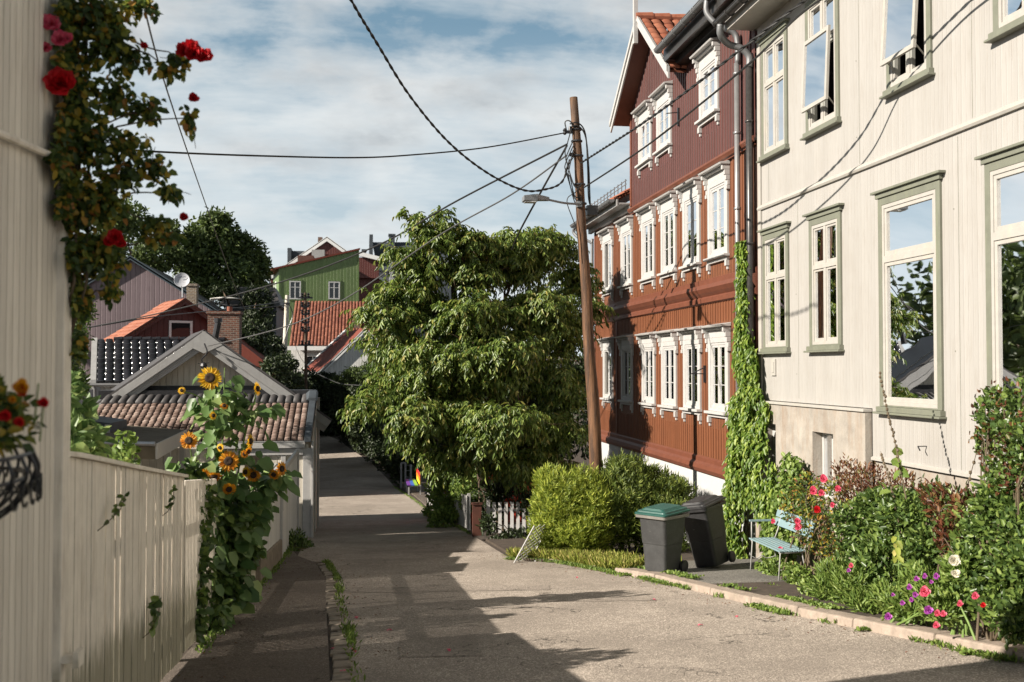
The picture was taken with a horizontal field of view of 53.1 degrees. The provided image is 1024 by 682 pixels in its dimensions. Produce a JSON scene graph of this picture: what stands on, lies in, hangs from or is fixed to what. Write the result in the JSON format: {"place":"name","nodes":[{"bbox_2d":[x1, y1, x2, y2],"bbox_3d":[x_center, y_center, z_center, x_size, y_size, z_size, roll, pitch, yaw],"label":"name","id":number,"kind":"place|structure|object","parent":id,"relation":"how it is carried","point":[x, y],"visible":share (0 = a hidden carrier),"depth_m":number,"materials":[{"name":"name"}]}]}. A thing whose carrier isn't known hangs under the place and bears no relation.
{"place":"outdoors","nodes":[
{"label":"outdoors","id":0,"kind":"place"},
{"bbox_2d":[160,551,329,681],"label":"pavement","id":1,"kind":"structure","parent":0,"point":[282,637],"depth_m":10.21,"materials":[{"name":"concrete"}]},
{"bbox_2d":[68,451,188,681],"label":"board fence","id":2,"kind":"object","parent":1,"relation":"on","point":[126,565],"visible":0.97,"depth_m":6.88,"materials":[{"name":"paint"}]},
{"bbox_2d":[183,357,587,680],"bbox_3d":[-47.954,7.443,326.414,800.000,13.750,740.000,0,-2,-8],"label":"ground","id":3,"kind":"structure","parent":0,"point":[331,645],"depth_m":22.26,"materials":[{"name":"soil"}]},
{"bbox_2d":[0,0,83,681],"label":"wooden house","id":4,"kind":"structure","parent":3,"relation":"on","point":[35,324],"depth_m":4.96,"materials":[{"name":"paint"}]},
{"bbox_2d":[0,374,48,518],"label":"flower basket","id":5,"kind":"object","parent":4,"relation":"attached to","point":[14,418],"visible":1,"depth_m":3.33,"materials":[{"name":"black metal"}]},
{"bbox_2d":[71,295,98,400],"bbox_3d":[-9.843,1.735,22.771,1.056,6.293,5.718,0,-2,-17],"label":"tree","id":6,"kind":"object","parent":3,"relation":"on","point":[76,368],"visible":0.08,"depth_m":23.23,"materials":[{"name":"green plant"}]},
{"bbox_2d":[70,370,120,457],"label":"garden plant","id":7,"kind":"object","parent":3,"relation":"on","point":[86,428],"visible":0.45,"depth_m":7.46,"materials":[{"name":"green plant"}]},
{"bbox_2d":[108,429,141,464],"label":"garden plant","id":8,"kind":"object","parent":3,"relation":"on","point":[119,453],"visible":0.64,"depth_m":10.02,"materials":[{"name":"green plant"}]},
{"bbox_2d":[42,0,213,366],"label":"climbing rose","id":9,"kind":"object","parent":3,"relation":"on","point":[86,203],"visible":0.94,"depth_m":5.41,"materials":[{"name":"green plant"}]},
{"bbox_2d":[86,195,188,273],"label":"tree","id":10,"kind":"object","parent":3,"relation":"on","point":[165,261],"visible":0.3,"depth_m":73.19,"materials":[{"name":"green plant"}]},
{"bbox_2d":[88,425,197,472],"bbox_3d":[-9.173,3.295,21.823,4.027,3.068,5.195,0,-2,-8],"label":"porch","id":11,"kind":"object","parent":3,"relation":"on","point":[158,446],"visible":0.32,"depth_m":22.37,"materials":[{"name":"wood"}]},
{"bbox_2d":[79,256,224,374],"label":"wooden house","id":12,"kind":"structure","parent":3,"relation":"on","point":[145,288],"depth_m":61.24,"materials":[{"name":"wood"}]},
{"bbox_2d":[104,298,207,341],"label":"wooden house","id":13,"kind":"structure","parent":3,"relation":"on","point":[183,325],"depth_m":49.99,"materials":[{"name":"red tile"}]},
{"bbox_2d":[90,336,224,396],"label":"tiled house","id":14,"kind":"structure","parent":3,"relation":"on","point":[117,361],"depth_m":42.12,"materials":[{"name":"black tile"}]},
{"bbox_2d":[206,307,242,355],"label":"brick chimney","id":15,"kind":"object","parent":14,"relation":"on","point":[231,326],"visible":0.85,"depth_m":43.97,"materials":[{"name":"red brick"}]},
{"bbox_2d":[165,431,242,623],"bbox_3d":[-3.358,2.107,11.146,0.850,2.293,0.685,0,-2,-8],"label":"sunflower","id":16,"kind":"object","parent":3,"relation":"on","point":[189,440],"visible":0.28,"depth_m":11.15,"materials":[{"name":"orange plant"}]},
{"bbox_2d":[96,330,332,537],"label":"gabled outbuilding","id":17,"kind":"structure","parent":3,"relation":"on","point":[152,397],"depth_m":27.95,"materials":[{"name":"wood"}]},
{"bbox_2d":[161,205,274,308],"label":"tree","id":18,"kind":"object","parent":3,"relation":"on","point":[248,260],"visible":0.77,"depth_m":79.60,"materials":[{"name":"green plant"}]},
{"bbox_2d":[178,367,258,599],"bbox_3d":[-3.291,1.812,11.499,0.887,3.060,0.755,0,-2,-8],"label":"sunflower","id":19,"kind":"object","parent":3,"relation":"on","point":[216,425],"visible":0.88,"depth_m":11.37,"materials":[{"name":"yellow plant"}]},
{"bbox_2d":[183,477,255,652],"bbox_3d":[-3.497,2.534,12.397,0.142,2.363,6.530,0,-2,-8],"label":"picket fence","id":20,"kind":"object","parent":3,"relation":"on","point":[195,500],"visible":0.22,"depth_m":9.71,"materials":[{"name":"paint"}]},
{"bbox_2d":[177,456,267,642],"bbox_3d":[-3.189,2.224,11.016,0.937,2.067,2.403,0,-2,-8],"label":"bindweed","id":21,"kind":"object","parent":3,"relation":"on","point":[208,543],"visible":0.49,"depth_m":10.63,"materials":[{"name":"green plant"}]},
{"bbox_2d":[192,368,253,598],"bbox_3d":[-3.301,1.836,11.619,0.765,3.069,0.600,0,-2,-8],"label":"sunflower","id":22,"kind":"object","parent":3,"relation":"on","point":[238,381],"visible":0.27,"depth_m":11.61,"materials":[{"name":"green plant"}]},
{"bbox_2d":[209,443,262,614],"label":"sunflower","id":23,"kind":"object","parent":3,"relation":"on","point":[230,460],"visible":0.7,"depth_m":11.50,"materials":[{"name":"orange plant"}]},
{"bbox_2d":[201,281,287,377],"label":"tree","id":24,"kind":"object","parent":3,"relation":"on","point":[265,344],"visible":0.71,"depth_m":56.73,"materials":[{"name":"green plant"}]},
{"bbox_2d":[215,381,285,613],"bbox_3d":[-3.049,1.929,11.676,0.892,2.945,0.737,0,-2,-17],"label":"sunflower","id":25,"kind":"object","parent":3,"relation":"on","point":[265,463],"visible":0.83,"depth_m":11.67,"materials":[{"name":"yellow plant"}]},
{"bbox_2d":[220,287,284,352],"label":"wooden house","id":26,"kind":"structure","parent":3,"relation":"on","point":[278,319],"depth_m":69.08,"materials":[{"name":"wood"}]},
{"bbox_2d":[255,463,281,582],"bbox_3d":[-4.228,3.208,17.696,0.200,2.328,4.200,0,-2,-8],"label":"board fence","id":27,"kind":"object","parent":3,"relation":"on","point":[273,546],"visible":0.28,"depth_m":18.12,"materials":[{"name":"white"}]},
{"bbox_2d":[235,461,302,583],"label":"sunflower","id":28,"kind":"object","parent":3,"relation":"on","point":[280,481],"visible":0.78,"depth_m":11.86,"materials":[{"name":"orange plant"}]},
{"bbox_2d":[257,350,305,389],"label":"tree","id":29,"kind":"object","parent":3,"relation":"on","point":[280,366],"visible":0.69,"depth_m":43.02,"materials":[{"name":"green plant"}]},
{"bbox_2d":[280,449,298,557],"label":"garden gate","id":30,"kind":"structure","parent":3,"relation":"on","point":[289,514],"depth_m":22.47,"materials":[{"name":"white"}]},
{"bbox_2d":[271,248,359,357],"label":"wooden house","id":31,"kind":"structure","parent":3,"relation":"on","point":[339,281],"depth_m":107.54,"materials":[{"name":"wood"}]},
{"bbox_2d":[303,365,343,436],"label":"tree","id":32,"kind":"object","parent":3,"relation":"on","point":[319,382],"visible":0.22,"depth_m":73.18,"materials":[{"name":"green plant"}]},
{"bbox_2d":[269,237,384,302],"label":"wooden house","id":33,"kind":"structure","parent":3,"relation":"on","point":[325,246],"depth_m":128.63,"materials":[{"name":"wood"}]},
{"bbox_2d":[303,328,378,376],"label":"gabled house","id":34,"kind":"structure","parent":3,"relation":"on","point":[338,362],"depth_m":78.31,"materials":[{"name":"white"}]},
{"bbox_2d":[287,301,401,373],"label":"tiled house","id":35,"kind":"structure","parent":3,"relation":"on","point":[328,327],"depth_m":92.03,"materials":[{"name":"red tile"}]},
{"bbox_2d":[320,374,370,453],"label":"tree","id":36,"kind":"object","parent":3,"relation":"on","point":[338,393],"visible":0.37,"depth_m":66.75,"materials":[{"name":"green plant"}]},
{"bbox_2d":[328,356,426,457],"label":"tree","id":37,"kind":"object","parent":3,"relation":"on","point":[355,375],"visible":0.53,"depth_m":57.23,"materials":[{"name":"green plant"}]},
{"bbox_2d":[338,418,421,485],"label":"leafy shrub","id":38,"kind":"object","parent":3,"relation":"on","point":[395,478],"visible":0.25,"depth_m":49.47,"materials":[{"name":"green plant"}]},
{"bbox_2d":[359,380,444,470],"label":"tree","id":39,"kind":"object","parent":3,"relation":"on","point":[370,438],"visible":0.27,"depth_m":54.13,"materials":[{"name":"green plant"}]},
{"bbox_2d":[362,234,450,341],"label":"slate house","id":40,"kind":"structure","parent":3,"relation":"on","point":[378,251],"depth_m":146.99,"materials":[{"name":"grey"}]},
{"bbox_2d":[420,454,491,527],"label":"leafy shrub","id":41,"kind":"object","parent":3,"relation":"on","point":[440,511],"visible":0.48,"depth_m":29.00,"materials":[{"name":"green plant"}]},
{"bbox_2d":[335,205,618,527],"bbox_3d":[-0.752,0.942,25.630,7.195,8.465,6.080,0,-2,-8],"label":"cherry tree","id":42,"kind":"object","parent":3,"relation":"on","point":[461,364],"visible":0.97,"depth_m":24.77,"materials":[{"name":"green plant"}]},
{"bbox_2d":[431,278,588,462],"bbox_3d":[0.244,1.914,38.190,7.428,8.890,8.531,0,-2,-8],"label":"tree","id":43,"kind":"object","parent":3,"relation":"on","point":[580,367],"visible":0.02,"depth_m":37.70,"materials":[{"name":"green plant"}]},
{"bbox_2d":[486,500,534,533],"bbox_3d":[0.181,4.455,25.533,1.650,1.038,0.134,0,-2,7],"label":"picket fence","id":44,"kind":"object","parent":3,"relation":"on","point":[506,509],"visible":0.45,"depth_m":25.50,"materials":[{"name":"white paint"}]},
{"bbox_2d":[195,486,1023,681],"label":"weeds","id":45,"kind":"object","parent":3,"relation":"on","point":[350,636],"visible":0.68,"depth_m":11.93,"materials":[{"name":"green plant"}]},
{"bbox_2d":[570,0,874,557],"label":"wooden house","id":46,"kind":"structure","parent":3,"relation":"on","point":[666,239],"depth_m":22.77,"materials":[{"name":"red paint"}]},
{"bbox_2d":[596,226,613,302],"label":"window","id":47,"kind":"structure","parent":46,"relation":"in","point":[606,235],"depth_m":29.32,"materials":[{"name":"white paint"}]},
{"bbox_2d":[597,337,613,409],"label":"window","id":48,"kind":"structure","parent":46,"relation":"in","point":[606,344],"depth_m":29.24,"materials":[{"name":"white paint"}]},
{"bbox_2d":[614,215,632,297],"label":"window","id":49,"kind":"structure","parent":46,"relation":"in","point":[624,226],"depth_m":27.30,"materials":[{"name":"white paint"}]},
{"bbox_2d":[614,334,633,412],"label":"window","id":50,"kind":"structure","parent":46,"relation":"in","point":[625,343],"depth_m":27.16,"materials":[{"name":"white paint"}]},
{"bbox_2d":[631,99,652,178],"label":"window","id":51,"kind":"structure","parent":46,"relation":"in","point":[644,110],"depth_m":25.30,"materials":[{"name":"white paint"}]},
{"bbox_2d":[633,202,655,291],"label":"window","id":52,"kind":"structure","parent":46,"relation":"in","point":[646,214],"depth_m":25.22,"materials":[{"name":"white paint"}]},
{"bbox_2d":[634,331,656,416],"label":"window","id":53,"kind":"structure","parent":46,"relation":"in","point":[647,342],"depth_m":25.13,"materials":[{"name":"white paint"}]},
{"bbox_2d":[648,80,672,165],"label":"window","id":54,"kind":"structure","parent":46,"relation":"in","point":[662,96],"depth_m":23.71,"materials":[{"name":"white paint"}]},
{"bbox_2d":[652,190,677,286],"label":"window","id":55,"kind":"structure","parent":46,"relation":"in","point":[667,203],"depth_m":23.52,"materials":[{"name":"white paint"}]},
{"bbox_2d":[653,329,677,419],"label":"window","id":56,"kind":"structure","parent":46,"relation":"in","point":[667,339],"depth_m":23.46,"materials":[{"name":"white paint"}]},
{"bbox_2d":[673,176,701,280],"bbox_3d":[3.786,-2.375,21.922,0.277,2.098,1.300,0,-2,-8],"label":"window","id":57,"kind":"structure","parent":46,"relation":"in","point":[689,192],"depth_m":21.90,"materials":[{"name":"white paint"}]},
{"bbox_2d":[674,326,702,423],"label":"window","id":58,"kind":"structure","parent":46,"relation":"in","point":[690,338],"depth_m":21.82,"materials":[{"name":"white paint"}]},
{"bbox_2d":[689,37,719,136],"bbox_3d":[3.919,-5.098,20.678,0.277,1.718,1.300,0,-2,-8],"label":"window","id":59,"kind":"structure","parent":46,"relation":"in","point":[707,57],"depth_m":20.65,"materials":[{"name":"white paint"}]},
{"bbox_2d":[698,160,729,273],"bbox_3d":[4.026,-2.418,20.290,0.277,2.098,1.300,0,-2,-8],"label":"window","id":60,"kind":"structure","parent":46,"relation":"in","point":[716,179],"depth_m":20.27,"materials":[{"name":"white paint"}]},
{"bbox_2d":[699,322,730,428],"bbox_3d":[4.026,0.676,20.209,0.277,2.048,1.300,0,-2,-8],"label":"window","id":61,"kind":"structure","parent":46,"relation":"in","point":[718,340],"depth_m":20.19,"materials":[{"name":"white paint"}]},
{"bbox_2d":[749,509,814,580],"bbox_3d":[3.910,2.984,14.970,0.532,0.915,1.290,0,-2,-8],"label":"garden bench","id":62,"kind":"object","parent":3,"relation":"on","point":[774,543],"visible":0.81,"depth_m":15.05,"materials":[{"name":"wood"}]},
{"bbox_2d":[754,451,815,571],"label":"climbing vine","id":63,"kind":"object","parent":3,"relation":"on","point":[792,465],"visible":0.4,"depth_m":15.79,"materials":[{"name":"green plant"}]},
{"bbox_2d":[551,558,1023,663],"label":"kerb","id":64,"kind":"structure","parent":3,"relation":"on","point":[878,625],"depth_m":10.76,"materials":[{"name":"stone"}]},
{"bbox_2d":[771,468,851,580],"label":"rose bush","id":65,"kind":"object","parent":3,"relation":"on","point":[827,545],"visible":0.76,"depth_m":14.24,"materials":[{"name":"green plant"}]},
{"bbox_2d":[712,0,1023,585],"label":"wooden house","id":66,"kind":"structure","parent":3,"relation":"on","point":[890,168],"depth_m":13.84,"materials":[{"name":"paint"}]},
{"bbox_2d":[755,17,789,162],"bbox_3d":[4.488,-4.251,17.560,0.170,2.180,1.270,0,-2,-8],"label":"window","id":67,"kind":"structure","parent":66,"relation":"in","point":[774,60],"depth_m":17.52,"materials":[{"name":"green paint"}]},
{"bbox_2d":[757,221,790,353],"bbox_3d":[4.489,-0.872,17.461,0.170,2.180,1.250,0,-2,-8],"label":"window","id":68,"kind":"structure","parent":66,"relation":"in","point":[775,238],"depth_m":17.42,"materials":[{"name":"green paint"}]},
{"bbox_2d":[800,0,841,140],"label":"window","id":69,"kind":"structure","parent":66,"relation":"in","point":[822,23],"depth_m":15.66,"materials":[{"name":"green paint"}]},
{"bbox_2d":[802,203,844,352],"bbox_3d":[4.763,-0.921,15.602,0.170,2.180,1.250,0,-2,-8],"label":"window","id":70,"kind":"structure","parent":66,"relation":"in","point":[824,224],"depth_m":15.57,"materials":[{"name":"green paint"}]},
{"bbox_2d":[879,0,934,99],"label":"window","id":71,"kind":"structure","parent":66,"relation":"in","point":[899,17],"depth_m":13.19,"materials":[{"name":"green paint"}]},
{"bbox_2d":[870,170,946,418],"bbox_3d":[5.113,-0.544,13.207,0.170,3.020,1.690,0,-2,-8],"label":"window","id":72,"kind":"structure","parent":66,"relation":"in","point":[910,258],"depth_m":13.17,"materials":[{"name":"green paint"}]},
{"bbox_2d":[974,140,1023,416],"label":"window","id":73,"kind":"structure","parent":66,"relation":"in","point":[1003,167],"depth_m":11.27,"materials":[{"name":"green paint"}]},
{"bbox_2d":[984,0,1023,43],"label":"window","id":74,"kind":"structure","parent":66,"relation":"in","point":[1008,15],"depth_m":11.22,"materials":[{"name":"green paint"}]},
{"bbox_2d":[713,581,1022,644],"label":"planting bed","id":75,"kind":"object","parent":3,"relation":"on","point":[766,588],"visible":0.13,"depth_m":12.89,"materials":[{"name":"soil"}]},
{"bbox_2d":[759,556,828,596],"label":"leafy shrub","id":76,"kind":"object","parent":75,"relation":"on","point":[802,580],"visible":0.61,"depth_m":13.97,"materials":[{"name":"green plant"}]},
{"bbox_2d":[805,555,881,614],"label":"flowering plant","id":77,"kind":"object","parent":75,"relation":"on","point":[835,582],"visible":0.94,"depth_m":11.83,"materials":[{"name":"green plant"}]},
{"bbox_2d":[829,453,922,587],"bbox_3d":[4.595,2.376,13.159,0.519,1.785,2.150,0,-2,-8],"label":"leafy shrub","id":78,"kind":"object","parent":75,"relation":"on","point":[859,480],"visible":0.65,"depth_m":13.34,"materials":[{"name":"red plant"}]},
{"bbox_2d":[826,481,944,586],"bbox_3d":[4.404,2.386,11.795,0.911,1.454,2.488,0,-2,-8],"label":"leafy shrub","id":79,"kind":"object","parent":75,"relation":"on","point":[872,553],"visible":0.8,"depth_m":11.69,"materials":[{"name":"green plant"}]},
{"bbox_2d":[847,558,985,629],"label":"flowering plant","id":80,"kind":"object","parent":75,"relation":"on","point":[926,599],"visible":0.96,"depth_m":10.03,"materials":[{"name":"green plant"}]},
{"bbox_2d":[913,473,979,619],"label":"leafy shrub","id":81,"kind":"object","parent":75,"relation":"on","point":[939,495],"visible":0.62,"depth_m":10.62,"materials":[{"name":"red plant"}]},
{"bbox_2d":[937,550,976,639],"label":"flowering plant","id":82,"kind":"object","parent":75,"relation":"on","point":[951,564],"visible":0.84,"depth_m":9.43,"materials":[{"name":"green plant"}]},
{"bbox_2d":[934,476,1023,651],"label":"leafy shrub","id":83,"kind":"object","parent":75,"relation":"on","point":[1003,579],"visible":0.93,"depth_m":9.06,"materials":[{"name":"green plant"}]},
{"bbox_2d":[968,372,1023,643],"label":"rose bush","id":84,"kind":"object","parent":3,"relation":"on","point":[1010,401],"visible":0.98,"depth_m":9.26,"materials":[{"name":"green plant"}]},
{"bbox_2d":[73,0,697,355],"label":"sky","id":85,"kind":"structure","parent":0,"point":[282,77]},
{"bbox_2d":[389,442,589,539],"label":"garden ground","id":86,"kind":"structure","parent":0,"point":[579,459],"depth_m":51.49,"materials":[{"name":"soil"}]},
{"bbox_2d":[469,478,535,538],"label":"leafy shrub","id":87,"kind":"object","parent":86,"relation":"on","point":[497,494],"visible":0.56,"depth_m":25.74,"materials":[{"name":"green plant"}]},
{"bbox_2d":[486,538,754,564],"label":"verge","id":88,"kind":"structure","parent":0,"point":[501,544],"depth_m":21.42,"materials":[{"name":"soil"}]},
{"bbox_2d":[522,461,617,552],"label":"evergreen bush","id":89,"kind":"object","parent":88,"relation":"on","point":[568,509],"visible":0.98,"depth_m":19.22,"materials":[{"name":"green plant"}]},
{"bbox_2d":[563,96,602,475],"bbox_3d":[1.489,-0.246,20.645,0.948,9.385,0.293,0,-2,-8],"label":"utility pole","id":90,"kind":"object","parent":88,"relation":"on","point":[593,407],"visible":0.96,"depth_m":20.59,"materials":[{"name":"brown wood"}]},
{"bbox_2d":[86,143,566,327],"bbox_3d":[-7.837,-2.232,30.357,0.364,3.015,26.413,1,-2,-43],"label":"overhead cable","id":91,"kind":"object","parent":90,"relation":"attached to","point":[521,167],"visible":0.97,"depth_m":25.96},
{"bbox_2d":[136,132,563,157],"bbox_3d":[-2.393,-3.237,16.549,0.832,2.185,10.761,-1,-2,36],"label":"overhead cable","id":92,"kind":"object","parent":90,"relation":"attached to","point":[339,157],"visible":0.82,"depth_m":16.32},
{"bbox_2d":[208,155,567,345],"bbox_3d":[-3.506,-1.808,24.578,12.150,3.717,0.392,-1,-2,39],"label":"overhead cable","id":93,"kind":"object","parent":90,"relation":"attached to","point":[403,259],"visible":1,"depth_m":23.81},
{"bbox_2d":[349,0,570,191],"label":"overhead cable","id":94,"kind":"object","parent":90,"relation":"attached to","point":[412,99],"visible":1,"depth_m":16.96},
{"bbox_2d":[580,0,806,162],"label":"overhead cable","id":95,"kind":"object","parent":90,"relation":"attached to","point":[776,21],"visible":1,"depth_m":14.63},
{"bbox_2d":[583,0,821,187],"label":"overhead cable","id":96,"kind":"object","parent":90,"relation":"attached to","point":[741,70],"visible":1,"depth_m":14.27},
{"bbox_2d":[504,546,681,569],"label":"grass","id":97,"kind":"structure","parent":88,"relation":"on","point":[609,559],"depth_m":17.76,"materials":[{"name":"plant"}]},
{"bbox_2d":[595,447,663,551],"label":"evergreen bush","id":98,"kind":"object","parent":88,"relation":"on","point":[631,478],"visible":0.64,"depth_m":19.70,"materials":[{"name":"green plant"}]},
{"bbox_2d":[625,461,698,552],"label":"evergreen bush","id":99,"kind":"object","parent":88,"relation":"on","point":[677,489],"visible":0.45,"depth_m":19.96,"materials":[{"name":"green plant"}]},
{"bbox_2d":[721,240,777,558],"bbox_3d":[4.074,1.117,18.066,0.750,5.915,2.875,0,-2,-8],"label":"climbing vine","id":100,"kind":"object","parent":88,"relation":"on","point":[747,431],"visible":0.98,"depth_m":18.11,"materials":[{"name":"green plant"}]},
{"bbox_2d":[298,433,1023,681],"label":"road","id":101,"kind":"structure","parent":0,"point":[521,635],"depth_m":10.98,"materials":[{"name":"asphalt"}]},
{"bbox_2d":[315,560,351,681],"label":"kerb stones","id":102,"kind":"object","parent":101,"relation":"on","point":[340,660],"visible":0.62,"depth_m":10.46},
{"bbox_2d":[398,610,483,656],"bbox_3d":[-0.793,3.054,10.830,0.786,0.318,3.178,0,-2,-5],"label":"road patch","id":103,"kind":"object","parent":101,"relation":"on","point":[431,633],"visible":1,"depth_m":10.45,"materials":[{"name":"asphalt"}]},
{"bbox_2d":[353,585,550,592],"bbox_3d":[-0.841,3.517,14.545,2.787,0.100,0.635,0,-2,0],"label":"road patch","id":104,"kind":"object","parent":101,"relation":"on","point":[461,588],"visible":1,"depth_m":14.54,"materials":[{"name":"asphalt"}]},
{"bbox_2d":[539,591,655,600],"bbox_3d":[1.097,3.355,13.472,1.496,0.126,1.035,0,-2,2],"label":"road patch","id":105,"kind":"object","parent":101,"relation":"on","point":[604,596],"visible":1,"depth_m":13.45,"materials":[{"name":"asphalt"}]},
{"bbox_2d":[606,565,1023,661],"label":"ground cover","id":106,"kind":"object","parent":101,"relation":"on","point":[986,654],"visible":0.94,"depth_m":11.89,"materials":[{"name":"green plant"}]},
{"bbox_2d":[638,559,816,583],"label":"driveway","id":107,"kind":"structure","parent":0,"point":[737,571],"depth_m":15.47,"materials":[{"name":"concrete"}]},
{"bbox_2d":[635,503,689,571],"bbox_3d":[2.336,3.044,15.797,0.590,1.012,0.745,-1,-2,44],"label":"wheelie bin","id":108,"kind":"object","parent":107,"relation":"on","point":[662,528],"visible":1,"depth_m":15.61,"materials":[{"name":"plastic"}]},
{"bbox_2d":[681,495,735,566],"bbox_3d":[3.130,3.064,16.455,0.590,1.092,0.745,-14,-5,41],"label":"wheelie bin","id":109,"kind":"object","parent":107,"relation":"on","point":[704,527],"visible":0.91,"depth_m":16.25,"materials":[{"name":"grey plastic"}]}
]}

